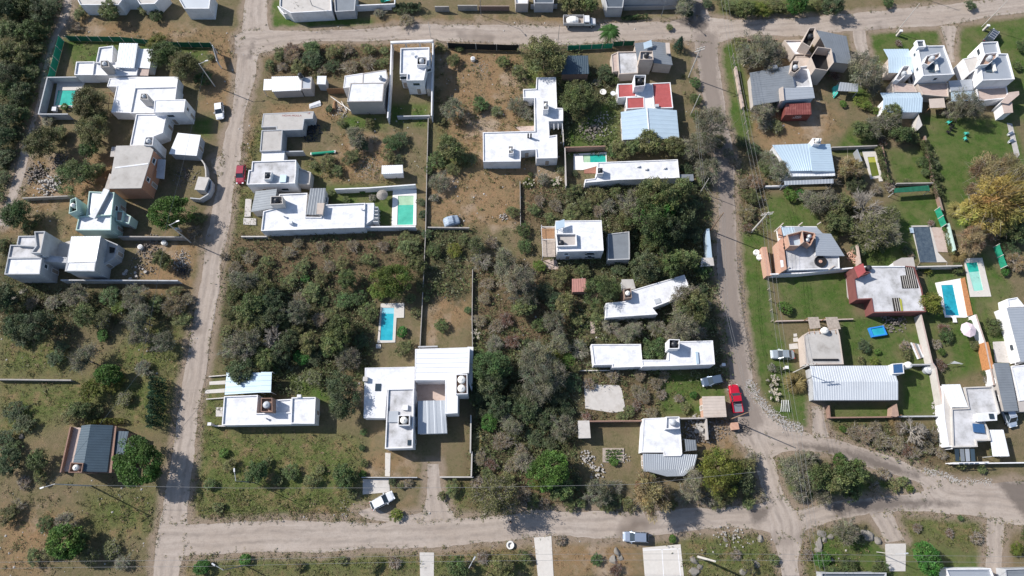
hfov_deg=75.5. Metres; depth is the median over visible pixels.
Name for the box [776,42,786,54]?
leafy tree
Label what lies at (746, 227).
dry bush
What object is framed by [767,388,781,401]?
pampas grass
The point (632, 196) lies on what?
leafy tree
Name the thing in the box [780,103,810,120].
shipping container
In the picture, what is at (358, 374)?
leafy shrub
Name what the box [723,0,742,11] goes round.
leafy tree
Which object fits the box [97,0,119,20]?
leafy tree
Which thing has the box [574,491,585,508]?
leafy shrub
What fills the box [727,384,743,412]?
pickup truck
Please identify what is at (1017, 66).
leafy shrub
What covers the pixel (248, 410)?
house
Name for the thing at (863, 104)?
leafy tree
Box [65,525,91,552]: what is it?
leafy tree
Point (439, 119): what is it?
leafy shrub
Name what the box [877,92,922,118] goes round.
carport
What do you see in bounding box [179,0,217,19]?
house
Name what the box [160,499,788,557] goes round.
dirt road
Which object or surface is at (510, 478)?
leafy tree
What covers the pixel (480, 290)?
dry weeds
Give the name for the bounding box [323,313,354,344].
leafy tree
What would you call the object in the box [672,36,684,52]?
conifer tree
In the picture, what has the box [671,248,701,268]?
leafy tree
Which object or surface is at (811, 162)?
house
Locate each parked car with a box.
[214,102,224,119]
[234,165,246,183]
[369,491,394,510]
[623,530,648,543]
[701,374,724,386]
[770,348,794,359]
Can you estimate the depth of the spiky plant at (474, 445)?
116.78 m
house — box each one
[4,231,124,282]
[64,425,135,473]
[69,189,137,237]
[74,43,156,82]
[78,0,171,14]
[105,145,165,198]
[107,77,195,158]
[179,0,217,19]
[222,395,319,426]
[243,188,379,235]
[247,160,313,192]
[260,111,316,153]
[263,73,314,97]
[280,0,334,21]
[334,0,358,19]
[343,70,388,113]
[363,347,472,449]
[400,47,431,95]
[483,77,562,168]
[515,0,528,11]
[533,0,553,11]
[541,219,629,264]
[584,159,679,187]
[590,339,714,370]
[601,0,692,16]
[604,275,688,320]
[610,40,672,80]
[611,75,672,110]
[639,416,696,475]
[680,174,693,181]
[747,61,814,110]
[770,138,834,189]
[772,222,843,275]
[780,27,850,84]
[798,317,843,367]
[816,571,886,575]
[844,257,925,316]
[882,40,954,101]
[935,384,999,448]
[939,567,993,575]
[953,41,1018,110]
[992,363,1017,411]
[994,297,1023,400]
[996,567,1023,575]
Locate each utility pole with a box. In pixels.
[688,45,705,77]
[697,555,715,561]
[751,211,773,232]
[793,363,816,372]
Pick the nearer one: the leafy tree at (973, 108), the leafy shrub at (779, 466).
the leafy shrub at (779, 466)
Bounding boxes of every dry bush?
[10,498,27,511]
[16,475,30,490]
[25,294,39,309]
[70,22,82,30]
[160,295,184,316]
[181,293,193,308]
[187,225,201,240]
[219,252,228,259]
[227,261,240,272]
[241,250,257,263]
[277,62,288,70]
[282,246,297,257]
[283,47,301,62]
[284,41,299,54]
[292,235,303,247]
[292,292,306,301]
[312,312,325,326]
[315,241,325,252]
[317,65,326,75]
[323,260,336,271]
[337,61,358,74]
[342,44,352,57]
[346,239,358,252]
[359,54,375,71]
[368,136,378,143]
[375,241,389,250]
[388,556,401,569]
[398,13,414,29]
[404,478,413,486]
[468,314,486,326]
[469,475,484,488]
[473,446,486,465]
[475,550,488,564]
[477,278,494,289]
[477,289,489,303]
[484,453,498,470]
[485,236,498,248]
[488,318,502,333]
[492,432,516,450]
[499,312,513,327]
[502,334,520,347]
[504,456,520,471]
[513,442,530,462]
[513,487,533,506]
[534,195,544,207]
[537,498,549,510]
[548,198,562,212]
[554,534,565,545]
[580,410,591,422]
[581,377,595,390]
[592,204,603,218]
[606,370,621,383]
[609,561,621,575]
[630,383,643,400]
[632,399,641,410]
[634,369,645,381]
[637,387,649,403]
[642,408,657,417]
[648,378,661,390]
[655,390,666,399]
[658,370,669,382]
[674,394,683,402]
[727,157,739,167]
[729,548,740,559]
[737,177,747,189]
[742,223,752,232]
[748,485,767,503]
[803,549,812,561]
[828,72,840,79]
[847,422,860,439]
[858,424,875,443]
[868,183,884,193]
[868,480,883,492]
[870,420,881,431]
[873,431,892,448]
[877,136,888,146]
[877,466,891,480]
[883,182,894,191]
[886,436,904,451]
[894,421,907,438]
[895,40,902,46]
[897,340,911,350]
[901,442,911,457]
[907,446,921,458]
[912,521,922,532]
[919,440,934,453]
[925,426,938,442]
[927,219,934,225]
[929,339,941,348]
[933,358,947,370]
[935,446,947,458]
[937,323,950,332]
[945,528,953,536]
[969,530,984,544]
[982,224,998,240]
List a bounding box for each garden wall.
[0,379,73,381]
[22,195,76,200]
[38,76,81,119]
[60,279,182,283]
[60,427,73,472]
[118,236,186,240]
[190,178,214,202]
[198,157,208,176]
[241,236,267,238]
[277,6,288,18]
[285,151,305,155]
[335,184,416,193]
[356,0,395,10]
[361,477,417,477]
[365,226,416,230]
[387,44,393,123]
[397,115,429,119]
[418,346,437,348]
[419,117,428,348]
[428,227,469,229]
[431,41,434,122]
[435,6,449,11]
[440,476,473,477]
[458,5,477,10]
[470,415,471,452]
[471,452,472,476]
[472,269,472,346]
[478,5,508,10]
[531,4,556,8]
[564,148,566,188]
[565,145,605,151]
[589,420,641,422]
[623,5,678,10]
[680,417,708,439]
[734,66,743,109]
[759,247,771,278]
[764,185,787,187]
[769,267,852,277]
[775,318,852,321]
[825,405,896,418]
[831,145,876,150]
[853,149,861,161]
[854,245,860,265]
[882,147,889,184]
[894,182,932,185]
[897,415,938,417]
[912,364,934,366]
[914,314,941,405]
[915,265,961,269]
[922,136,943,210]
[943,223,955,251]
[952,462,1023,463]
[968,314,994,385]
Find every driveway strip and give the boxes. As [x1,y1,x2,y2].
[205,388,224,393]
[209,380,225,384]
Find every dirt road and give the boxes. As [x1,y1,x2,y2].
[153,0,268,575]
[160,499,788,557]
[235,0,1023,54]
[690,0,802,575]
[734,393,1023,524]
[785,491,930,533]
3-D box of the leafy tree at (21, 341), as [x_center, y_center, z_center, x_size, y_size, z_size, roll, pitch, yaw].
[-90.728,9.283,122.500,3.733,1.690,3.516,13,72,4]
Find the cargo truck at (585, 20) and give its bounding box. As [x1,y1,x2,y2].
[563,14,595,27]
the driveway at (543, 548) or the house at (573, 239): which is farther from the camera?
the house at (573, 239)
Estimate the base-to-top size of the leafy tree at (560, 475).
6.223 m
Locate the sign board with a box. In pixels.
[212,45,221,68]
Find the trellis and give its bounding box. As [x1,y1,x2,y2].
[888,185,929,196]
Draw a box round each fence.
[47,35,64,76]
[64,35,212,47]
[326,88,344,93]
[447,42,518,50]
[567,43,613,49]
[613,40,634,45]
[732,53,750,148]
[766,277,772,321]
[934,206,946,227]
[993,244,1007,268]
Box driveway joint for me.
[643,548,680,575]
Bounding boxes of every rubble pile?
[23,161,48,184]
[37,175,61,195]
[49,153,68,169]
[122,266,147,284]
[127,251,156,278]
[136,234,161,258]
[171,249,190,270]
[172,163,199,188]
[175,263,192,278]
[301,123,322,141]
[332,102,348,117]
[355,155,381,179]
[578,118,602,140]
[580,450,594,465]
[587,111,615,136]
[590,464,605,478]
[681,420,704,442]
[684,413,711,441]
[694,422,704,434]
[698,425,719,443]
[707,417,730,438]
[735,418,751,437]
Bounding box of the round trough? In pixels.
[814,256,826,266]
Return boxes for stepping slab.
[789,343,797,348]
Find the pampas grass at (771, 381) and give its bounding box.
[765,374,779,387]
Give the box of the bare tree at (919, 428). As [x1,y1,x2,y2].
[900,417,928,445]
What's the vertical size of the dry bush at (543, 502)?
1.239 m
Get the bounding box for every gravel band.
[736,250,752,367]
[745,379,802,435]
[923,468,991,486]
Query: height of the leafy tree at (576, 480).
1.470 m
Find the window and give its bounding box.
[1008,344,1013,351]
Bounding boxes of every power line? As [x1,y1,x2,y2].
[0,554,1015,568]
[55,71,203,478]
[62,471,759,487]
[695,113,752,409]
[721,1,825,574]
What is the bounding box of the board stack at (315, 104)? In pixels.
[309,100,320,108]
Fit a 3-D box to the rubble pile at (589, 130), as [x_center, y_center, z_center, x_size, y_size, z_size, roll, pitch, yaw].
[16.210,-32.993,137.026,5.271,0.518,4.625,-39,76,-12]
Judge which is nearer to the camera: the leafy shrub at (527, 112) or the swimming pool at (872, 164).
the swimming pool at (872, 164)
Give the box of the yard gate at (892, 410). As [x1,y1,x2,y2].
[887,404,900,416]
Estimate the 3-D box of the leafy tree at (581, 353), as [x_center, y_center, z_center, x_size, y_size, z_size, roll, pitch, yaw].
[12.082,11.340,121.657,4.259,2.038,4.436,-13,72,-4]
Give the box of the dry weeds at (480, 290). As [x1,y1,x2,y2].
[0,40,954,505]
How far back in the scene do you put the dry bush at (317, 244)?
128.26 m
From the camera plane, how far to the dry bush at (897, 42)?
143.37 m
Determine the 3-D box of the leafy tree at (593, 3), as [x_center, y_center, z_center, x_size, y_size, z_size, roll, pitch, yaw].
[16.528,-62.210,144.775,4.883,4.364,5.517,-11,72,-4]
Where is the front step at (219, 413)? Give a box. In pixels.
[216,407,222,416]
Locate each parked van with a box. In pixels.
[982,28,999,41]
[1001,411,1017,427]
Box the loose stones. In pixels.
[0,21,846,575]
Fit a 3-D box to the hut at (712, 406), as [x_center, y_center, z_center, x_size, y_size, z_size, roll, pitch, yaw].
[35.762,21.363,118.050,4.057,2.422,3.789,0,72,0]
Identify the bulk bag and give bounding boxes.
[753,249,759,255]
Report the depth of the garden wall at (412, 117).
137.27 m
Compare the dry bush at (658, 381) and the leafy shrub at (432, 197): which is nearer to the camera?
the dry bush at (658, 381)
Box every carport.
[169,133,204,160]
[225,372,275,395]
[261,151,287,160]
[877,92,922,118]
[948,79,975,103]
[982,430,1008,457]
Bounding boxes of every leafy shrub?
[0,170,12,184]
[0,193,5,201]
[0,239,6,252]
[17,95,35,106]
[22,83,38,91]
[41,116,55,125]
[53,341,69,355]
[60,103,68,109]
[72,7,86,20]
[96,329,108,341]
[110,300,124,314]
[165,285,183,296]
[203,478,215,490]
[206,54,214,59]
[212,502,223,512]
[218,448,228,457]
[220,325,231,335]
[221,307,236,318]
[222,457,237,472]
[234,246,249,256]
[239,553,251,564]
[259,255,275,266]
[260,457,272,468]
[264,58,273,70]
[271,474,282,485]
[273,47,283,61]
[291,560,305,572]
[300,274,309,281]
[309,160,318,168]
[315,464,324,473]
[318,296,328,305]
[319,347,331,356]
[323,58,339,72]
[325,104,332,111]
[326,189,334,196]
[331,165,342,175]
[335,556,346,564]
[336,255,349,269]
[337,118,345,126]
[342,196,349,203]
[346,488,357,499]
[352,332,368,349]
[353,365,364,380]
[356,137,368,150]
[358,444,364,451]
[358,470,366,476]
[359,43,375,53]
[360,428,367,435]
[361,459,367,466]
[365,118,374,129]
[366,557,380,574]
[369,194,375,201]
[373,8,387,16]
[374,58,388,68]
[378,46,388,53]
[388,478,396,486]
[388,508,402,521]
[394,154,403,164]
[396,326,407,337]
[397,4,409,14]
[397,481,404,489]
[398,229,410,242]
[404,293,415,303]
[408,4,419,13]
[408,234,421,246]
[410,306,420,317]
[415,198,425,206]
[415,282,427,293]
[418,210,427,218]
[421,228,433,237]
[423,295,429,301]
[424,166,432,175]
[429,193,438,201]
[433,318,448,332]
[434,42,446,52]
[436,117,444,124]
[437,490,446,500]
[445,163,459,175]
[446,53,460,66]
[455,46,464,51]
[457,234,468,245]
[463,306,471,313]
[468,153,477,165]
[472,103,484,112]
[480,467,493,481]
[491,105,503,116]
[495,56,509,67]
[505,206,520,217]
[517,549,532,564]
[519,107,533,119]
[522,338,531,347]
[527,203,540,214]
[527,493,539,511]
[530,476,540,489]
[533,259,545,271]
[535,172,548,184]
[543,212,556,225]
[554,165,566,174]
[564,497,575,512]
[567,361,581,373]
[570,312,583,326]
[572,170,578,177]
[574,184,581,193]
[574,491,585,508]
[575,215,589,219]
[579,335,591,345]
[582,309,591,318]
[590,552,602,565]
[592,79,601,86]
[607,146,617,158]
[608,75,618,83]
[609,183,621,198]
[609,334,619,343]
[609,456,618,465]
[610,100,617,107]
[615,411,627,422]
[621,496,636,513]
[623,405,634,416]
[653,326,665,338]
[664,499,678,511]
[666,24,673,30]
[669,534,675,542]
[679,162,692,173]
[680,401,689,413]
[683,11,692,17]
[688,93,702,104]
[689,77,700,88]
[689,110,700,120]
[689,180,698,191]
[689,391,697,398]
[696,282,707,292]
[699,320,711,330]
[702,0,711,7]
[715,0,726,6]
[722,147,733,157]
[730,37,743,43]
[735,137,748,147]
[741,494,755,509]
[741,557,755,574]
[744,451,759,466]
[745,142,760,156]
[767,363,775,371]
[769,554,778,565]
[775,366,782,372]
[775,457,786,470]
[776,301,792,314]
[778,3,792,13]
[795,188,809,200]
[811,0,823,10]
[832,451,844,467]
[839,100,846,107]
[839,425,846,432]
[850,242,865,256]
[853,532,865,544]
[856,356,863,364]
[857,338,870,352]
[865,472,876,483]
[869,356,878,364]
[870,107,878,114]
[874,349,880,354]
[875,147,882,154]
[880,172,886,178]
[882,0,894,7]
[886,477,899,492]
[896,476,910,488]
[900,345,910,360]
[901,245,911,254]
[902,178,910,184]
[906,485,913,493]
[915,156,927,168]
[919,139,930,148]
[921,168,930,175]
[924,268,932,274]
[926,150,937,159]
[928,160,941,170]
[935,172,943,178]
[938,348,945,355]
[952,262,964,272]
[955,458,966,469]
[964,0,976,9]
[969,340,979,349]
[977,464,987,473]
[1001,267,1009,275]
[1009,540,1023,556]
[1012,61,1022,70]
[1015,40,1023,51]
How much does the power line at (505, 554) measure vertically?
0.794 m
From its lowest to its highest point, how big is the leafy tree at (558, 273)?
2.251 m
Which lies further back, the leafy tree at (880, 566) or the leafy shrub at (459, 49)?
the leafy shrub at (459, 49)
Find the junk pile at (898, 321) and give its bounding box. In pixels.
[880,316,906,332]
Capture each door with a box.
[51,268,58,275]
[117,251,123,257]
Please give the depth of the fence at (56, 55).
141.68 m
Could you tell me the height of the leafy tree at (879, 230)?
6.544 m
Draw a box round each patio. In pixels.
[543,258,558,269]
[993,341,1009,362]
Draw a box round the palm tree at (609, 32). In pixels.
[597,24,619,46]
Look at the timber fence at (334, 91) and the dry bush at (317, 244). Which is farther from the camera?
the timber fence at (334, 91)
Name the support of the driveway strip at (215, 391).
on the ground at (820, 296)
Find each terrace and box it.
[516,126,533,130]
[793,56,809,65]
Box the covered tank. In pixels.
[922,365,931,373]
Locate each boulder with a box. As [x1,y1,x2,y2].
[609,555,615,563]
[614,547,619,555]
[689,567,699,575]
[690,556,698,564]
[739,569,746,575]
[757,534,763,542]
[814,547,822,552]
[815,537,822,548]
[817,529,826,537]
[863,530,873,540]
[874,537,880,544]
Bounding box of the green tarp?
[310,150,335,155]
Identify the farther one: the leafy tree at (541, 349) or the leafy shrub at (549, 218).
the leafy shrub at (549, 218)
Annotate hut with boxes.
[194,177,210,193]
[699,396,726,417]
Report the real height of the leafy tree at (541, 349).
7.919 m
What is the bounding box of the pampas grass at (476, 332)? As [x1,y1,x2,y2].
[471,329,480,339]
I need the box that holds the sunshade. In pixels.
[924,98,945,112]
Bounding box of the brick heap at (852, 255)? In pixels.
[846,250,855,263]
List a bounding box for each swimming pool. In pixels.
[53,83,84,107]
[377,303,403,342]
[392,189,416,225]
[574,152,606,169]
[862,151,882,181]
[911,225,946,261]
[935,278,970,317]
[964,258,990,296]
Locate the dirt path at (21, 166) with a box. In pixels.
[0,0,71,226]
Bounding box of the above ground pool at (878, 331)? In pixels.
[868,325,886,337]
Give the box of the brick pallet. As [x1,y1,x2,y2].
[729,422,738,430]
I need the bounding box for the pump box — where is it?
[51,107,57,111]
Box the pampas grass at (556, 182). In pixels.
[551,176,561,187]
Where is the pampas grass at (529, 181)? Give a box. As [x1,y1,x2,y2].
[522,176,534,187]
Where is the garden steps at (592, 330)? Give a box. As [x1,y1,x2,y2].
[590,321,594,332]
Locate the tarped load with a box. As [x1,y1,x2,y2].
[566,16,577,22]
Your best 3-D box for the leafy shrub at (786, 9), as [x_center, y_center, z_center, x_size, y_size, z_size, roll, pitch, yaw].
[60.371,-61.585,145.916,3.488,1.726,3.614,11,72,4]
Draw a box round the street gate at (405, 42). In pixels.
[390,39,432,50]
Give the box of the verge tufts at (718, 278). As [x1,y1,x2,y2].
[4,0,1023,575]
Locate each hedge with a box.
[85,417,124,424]
[145,376,166,427]
[395,2,421,11]
[620,13,648,20]
[876,150,892,184]
[921,140,944,197]
[942,226,954,254]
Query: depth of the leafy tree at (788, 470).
112.52 m
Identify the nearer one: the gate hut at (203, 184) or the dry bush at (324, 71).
the gate hut at (203, 184)
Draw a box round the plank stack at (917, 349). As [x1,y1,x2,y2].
[910,342,923,358]
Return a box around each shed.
[317,76,328,90]
[382,165,403,178]
[561,55,588,80]
[572,278,585,294]
[578,421,590,438]
[911,115,921,131]
[993,102,1012,119]
[1015,401,1023,412]
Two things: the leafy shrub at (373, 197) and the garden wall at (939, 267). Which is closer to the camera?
the garden wall at (939, 267)
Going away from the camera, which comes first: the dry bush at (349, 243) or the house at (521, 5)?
the dry bush at (349, 243)
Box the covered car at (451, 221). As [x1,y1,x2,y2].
[443,215,459,226]
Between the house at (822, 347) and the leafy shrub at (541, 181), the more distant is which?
the leafy shrub at (541, 181)
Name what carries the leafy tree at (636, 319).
on the ground at (820, 296)
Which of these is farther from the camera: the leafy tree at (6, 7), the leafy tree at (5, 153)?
the leafy tree at (6, 7)
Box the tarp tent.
[832,84,838,97]
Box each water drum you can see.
[137,244,143,249]
[161,240,167,245]
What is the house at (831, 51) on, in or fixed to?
on the ground at (820, 296)
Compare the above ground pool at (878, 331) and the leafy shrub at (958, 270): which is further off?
the leafy shrub at (958, 270)
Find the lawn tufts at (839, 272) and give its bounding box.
[73,0,1021,570]
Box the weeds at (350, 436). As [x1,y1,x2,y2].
[0,28,992,575]
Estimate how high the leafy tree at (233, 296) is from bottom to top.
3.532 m
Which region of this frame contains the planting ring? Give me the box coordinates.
[506,541,513,548]
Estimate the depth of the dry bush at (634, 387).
119.36 m
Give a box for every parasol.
[376,190,387,199]
[960,322,975,336]
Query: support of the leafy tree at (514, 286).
on the ground at (820, 296)
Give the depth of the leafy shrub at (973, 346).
122.04 m
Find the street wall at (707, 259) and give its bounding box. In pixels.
[699,229,713,266]
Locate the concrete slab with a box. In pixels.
[584,385,624,412]
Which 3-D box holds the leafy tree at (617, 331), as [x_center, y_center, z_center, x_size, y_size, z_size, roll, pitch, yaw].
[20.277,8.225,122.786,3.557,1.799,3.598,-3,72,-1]
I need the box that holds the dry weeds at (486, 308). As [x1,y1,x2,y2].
[0,46,927,503]
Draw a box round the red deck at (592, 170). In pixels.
[584,166,596,173]
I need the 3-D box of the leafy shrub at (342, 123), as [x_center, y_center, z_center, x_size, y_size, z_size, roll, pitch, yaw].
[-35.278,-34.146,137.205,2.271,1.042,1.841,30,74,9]
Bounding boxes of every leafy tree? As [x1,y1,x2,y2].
[0,0,14,18]
[0,19,22,41]
[0,40,17,59]
[0,60,12,75]
[0,63,26,83]
[0,81,12,98]
[0,102,21,126]
[0,126,17,146]
[0,147,15,167]
[0,199,34,229]
[0,284,22,313]
[0,428,15,452]
[0,447,22,478]
[0,503,19,526]
[1,400,28,423]
[2,313,27,338]
[2,439,23,456]
[6,7,23,21]
[7,81,32,102]
[10,0,32,16]
[10,40,33,64]
[10,329,29,347]
[11,124,23,142]
[12,413,35,433]
[15,106,30,124]
[16,18,45,41]
[18,310,57,340]
[20,213,41,235]
[21,126,59,160]
[22,64,39,79]
[25,448,48,473]
[26,547,41,567]
[28,0,56,24]
[29,41,46,53]
[33,468,47,484]
[35,516,53,533]
[38,20,55,38]
[40,545,59,559]
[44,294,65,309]
[45,125,67,141]
[45,523,84,560]
[46,0,63,9]
[46,348,63,367]
[53,158,95,198]
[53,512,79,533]
[59,283,88,306]
[60,408,78,425]
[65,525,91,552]
[67,342,99,373]
[67,400,92,418]
[70,85,109,117]
[72,301,95,327]
[73,115,109,145]
[78,137,101,159]
[78,376,100,402]
[79,108,108,128]
[79,543,101,567]
[86,403,104,421]
[91,162,105,177]
[92,307,112,328]
[93,363,123,385]
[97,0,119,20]
[98,285,119,306]
[100,537,122,560]
[101,370,126,392]
[111,435,164,488]
[113,552,131,571]
[115,390,133,408]
[120,283,149,309]
[123,301,152,332]
[127,328,153,343]
[134,360,154,376]
[137,6,146,14]
[145,32,166,48]
[146,39,181,67]
[146,195,197,230]
[147,295,162,315]
[149,9,162,22]
[150,330,176,351]
[151,249,172,271]
[166,51,199,81]
[170,311,192,326]
[190,212,207,223]
[192,70,212,85]
[192,559,210,575]
[216,335,245,358]
[225,357,257,384]
[226,269,260,290]
[226,285,244,305]
[227,326,265,360]
[232,292,264,321]
[234,313,259,331]
[243,460,268,483]
[244,340,268,361]
[248,312,267,335]
[251,264,267,284]
[251,278,275,298]
[251,345,274,370]
[256,287,284,311]
[258,299,289,328]
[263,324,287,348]
[263,362,280,375]
[269,339,290,367]
[275,314,291,330]
[277,329,299,351]
[278,299,310,324]
[280,272,297,290]
[281,463,298,479]
[290,321,302,335]
[291,57,305,73]
[292,257,309,277]
[292,350,309,365]
[298,329,317,355]
[301,282,319,302]
[302,41,320,54]
[302,50,322,68]
[302,368,322,385]
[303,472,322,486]
[306,350,321,366]
[314,267,328,284]
[318,331,350,355]
[319,153,334,172]
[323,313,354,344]
[324,43,344,58]
[324,306,345,319]
[325,370,361,421]
[332,463,357,491]
[334,291,353,308]
[335,343,360,371]
[336,268,356,290]
[341,148,360,165]
[342,125,366,149]
[351,288,367,305]
[357,301,378,321]
[360,253,377,266]
[366,282,383,300]
[368,262,413,300]
[381,135,402,151]
[381,149,396,162]
[392,131,407,145]
[394,338,413,357]
[397,239,418,255]
[406,254,427,274]
[425,242,441,258]
[427,150,444,169]
[427,170,450,193]
[437,135,465,158]
[439,95,464,120]
[445,478,460,498]
[445,554,468,575]
[447,243,461,258]
[452,153,470,164]
[467,236,486,253]
[469,380,490,407]
[470,472,519,521]
[471,252,491,270]
[472,350,512,387]
[473,96,488,109]
[473,347,483,363]
[473,403,488,417]
[475,370,507,397]
[481,413,496,431]
[485,333,502,352]
[486,393,511,420]
[488,553,513,575]
[493,246,515,278]
[496,257,536,295]
[498,414,524,434]
[498,471,515,484]
[502,366,516,383]
[506,93,528,114]
[507,384,525,402]
[508,284,539,306]
[510,64,526,78]
[511,296,536,316]
[512,394,541,424]
[513,451,535,472]
[515,339,557,380]
[516,223,530,237]
[517,34,566,76]
[518,238,532,254]
[518,358,554,402]
[520,381,547,407]
[525,429,541,447]
[526,449,569,492]
[531,316,547,331]
[533,282,553,300]
[535,406,559,435]
[541,433,558,449]
[542,310,565,332]
[543,291,562,311]
[544,350,563,367]
[546,478,576,500]
[547,389,569,406]
[548,359,568,393]
[550,326,574,354]
[550,413,576,441]
[551,267,568,288]
[555,291,573,315]
[556,402,575,417]
[558,0,584,13]
[558,79,595,116]
[561,352,574,369]
[561,371,582,392]
[563,203,580,220]
[564,183,578,200]
[569,339,589,358]
[569,472,583,490]
[571,260,592,277]
[576,195,593,211]
[578,0,598,12]
[581,478,614,507]
[582,275,621,309]
[587,185,609,201]
[590,307,604,324]
[595,64,615,81]
[596,498,616,512]
[600,198,616,212]
[601,319,619,333]
[607,493,624,509]
[608,480,622,493]
[610,262,628,276]
[611,135,630,159]
[613,324,627,341]
[615,207,634,231]
[616,188,648,221]
[619,323,640,343]
[623,228,637,244]
[624,200,672,246]
[625,136,644,155]
[626,318,642,338]
[629,248,662,285]
[630,471,671,524]
[633,176,676,209]
[637,128,663,153]
[639,468,656,479]
[640,202,675,227]
[640,235,657,250]
[642,337,666,359]
[647,319,666,335]
[651,192,680,214]
[651,265,668,281]
[659,243,675,256]
[659,251,683,278]
[661,136,685,157]
[664,213,686,248]
[664,321,689,340]
[668,282,701,306]
[669,304,701,340]
[671,176,693,199]
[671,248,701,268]
[671,482,690,506]
[673,203,695,229]
[674,289,710,325]
[675,0,697,19]
[677,138,696,161]
[679,194,702,212]
[682,466,704,501]
[684,224,705,243]
[687,131,720,154]
[690,326,708,340]
[693,99,735,156]
[693,157,722,185]
[693,261,713,280]
[694,168,711,186]
[696,446,743,498]
[699,484,716,506]
[710,133,727,149]
[710,492,724,511]
[716,486,736,507]
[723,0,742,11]
[729,466,757,495]
[733,1,755,18]
[733,37,748,54]
[735,29,779,68]
[735,456,756,475]
[736,49,758,68]
[737,203,754,221]
[741,187,761,204]
[746,173,764,189]
[749,101,772,124]
[752,1,772,17]
[757,159,774,176]
[758,116,774,134]
[758,149,778,169]
[759,103,779,117]
[762,48,785,75]
[764,0,785,11]
[766,159,793,183]
[768,117,782,135]
[772,453,807,489]
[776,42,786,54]
[783,186,796,200]
[786,0,808,15]
[790,483,808,503]
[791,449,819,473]
[792,462,825,492]
[796,189,829,214]
[804,452,819,465]
[807,462,836,490]
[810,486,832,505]
[813,551,831,567]
[814,189,844,209]
[821,0,845,15]
[822,174,840,191]
[823,210,853,235]
[823,221,840,241]
[823,471,853,493]
[825,565,839,571]
[828,192,854,215]
[831,457,870,485]
[831,517,859,548]
[836,147,868,177]
[836,556,857,571]
[841,482,862,503]
[844,175,867,194]
[845,48,887,88]
[846,205,863,219]
[849,210,894,253]
[851,120,873,139]
[852,188,887,223]
[853,95,872,108]
[862,114,881,139]
[866,75,882,95]
[869,237,887,253]
[870,557,889,573]
[872,112,905,132]
[880,102,902,125]
[880,216,903,246]
[881,204,903,224]
[888,124,913,141]
[909,127,920,144]
[911,540,943,575]
[919,291,944,312]
[938,327,953,344]
[941,101,964,122]
[947,85,986,119]
[953,193,1004,236]
[953,222,986,256]
[963,182,984,198]
[965,150,1016,181]
[969,164,1023,230]
[981,214,1020,238]
[982,317,1002,334]
[998,235,1020,256]
[999,146,1023,182]
[1001,252,1023,271]
[1003,222,1023,239]
[1007,222,1023,244]
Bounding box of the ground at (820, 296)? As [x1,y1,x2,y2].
[0,0,1023,575]
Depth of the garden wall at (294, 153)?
134.27 m
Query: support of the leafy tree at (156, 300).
on the ground at (820, 296)
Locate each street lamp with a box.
[40,484,91,488]
[169,220,191,242]
[199,60,214,86]
[212,563,241,569]
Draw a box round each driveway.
[211,156,221,174]
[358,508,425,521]
[420,552,433,575]
[423,464,453,520]
[534,536,553,575]
[643,544,683,575]
[812,406,828,436]
[853,30,868,55]
[870,512,904,542]
[885,544,905,570]
[941,26,956,62]
[986,518,1003,575]
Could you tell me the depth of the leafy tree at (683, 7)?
143.53 m
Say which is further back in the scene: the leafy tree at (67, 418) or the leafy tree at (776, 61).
the leafy tree at (776, 61)
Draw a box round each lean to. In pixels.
[682,439,696,451]
[832,82,857,97]
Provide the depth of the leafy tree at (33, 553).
110.41 m
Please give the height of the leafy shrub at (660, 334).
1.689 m
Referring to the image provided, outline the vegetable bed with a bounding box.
[603,448,623,461]
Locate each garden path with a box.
[385,453,390,475]
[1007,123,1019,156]
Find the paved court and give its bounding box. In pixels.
[417,384,444,401]
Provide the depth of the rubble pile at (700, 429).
117.53 m
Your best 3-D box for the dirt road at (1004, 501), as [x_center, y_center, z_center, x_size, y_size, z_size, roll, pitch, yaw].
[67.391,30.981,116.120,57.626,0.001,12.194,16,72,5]
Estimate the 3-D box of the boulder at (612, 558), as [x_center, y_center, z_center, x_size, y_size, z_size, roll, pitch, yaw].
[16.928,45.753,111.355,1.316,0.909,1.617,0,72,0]
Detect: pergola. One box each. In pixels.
[105,92,113,115]
[944,448,988,463]
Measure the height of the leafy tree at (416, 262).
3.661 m
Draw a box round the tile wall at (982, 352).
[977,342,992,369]
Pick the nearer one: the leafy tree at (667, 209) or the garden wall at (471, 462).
the garden wall at (471, 462)
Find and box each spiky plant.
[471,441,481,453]
[472,431,484,442]
[783,371,807,395]
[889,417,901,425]
[946,201,963,218]
[948,248,967,263]
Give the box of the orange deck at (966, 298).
[960,277,972,315]
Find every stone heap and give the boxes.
[713,524,733,546]
[729,526,749,552]
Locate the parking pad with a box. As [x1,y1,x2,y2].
[363,479,389,493]
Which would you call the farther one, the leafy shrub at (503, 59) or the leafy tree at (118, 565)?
the leafy shrub at (503, 59)
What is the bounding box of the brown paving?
[931,227,947,251]
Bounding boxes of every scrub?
[0,2,948,512]

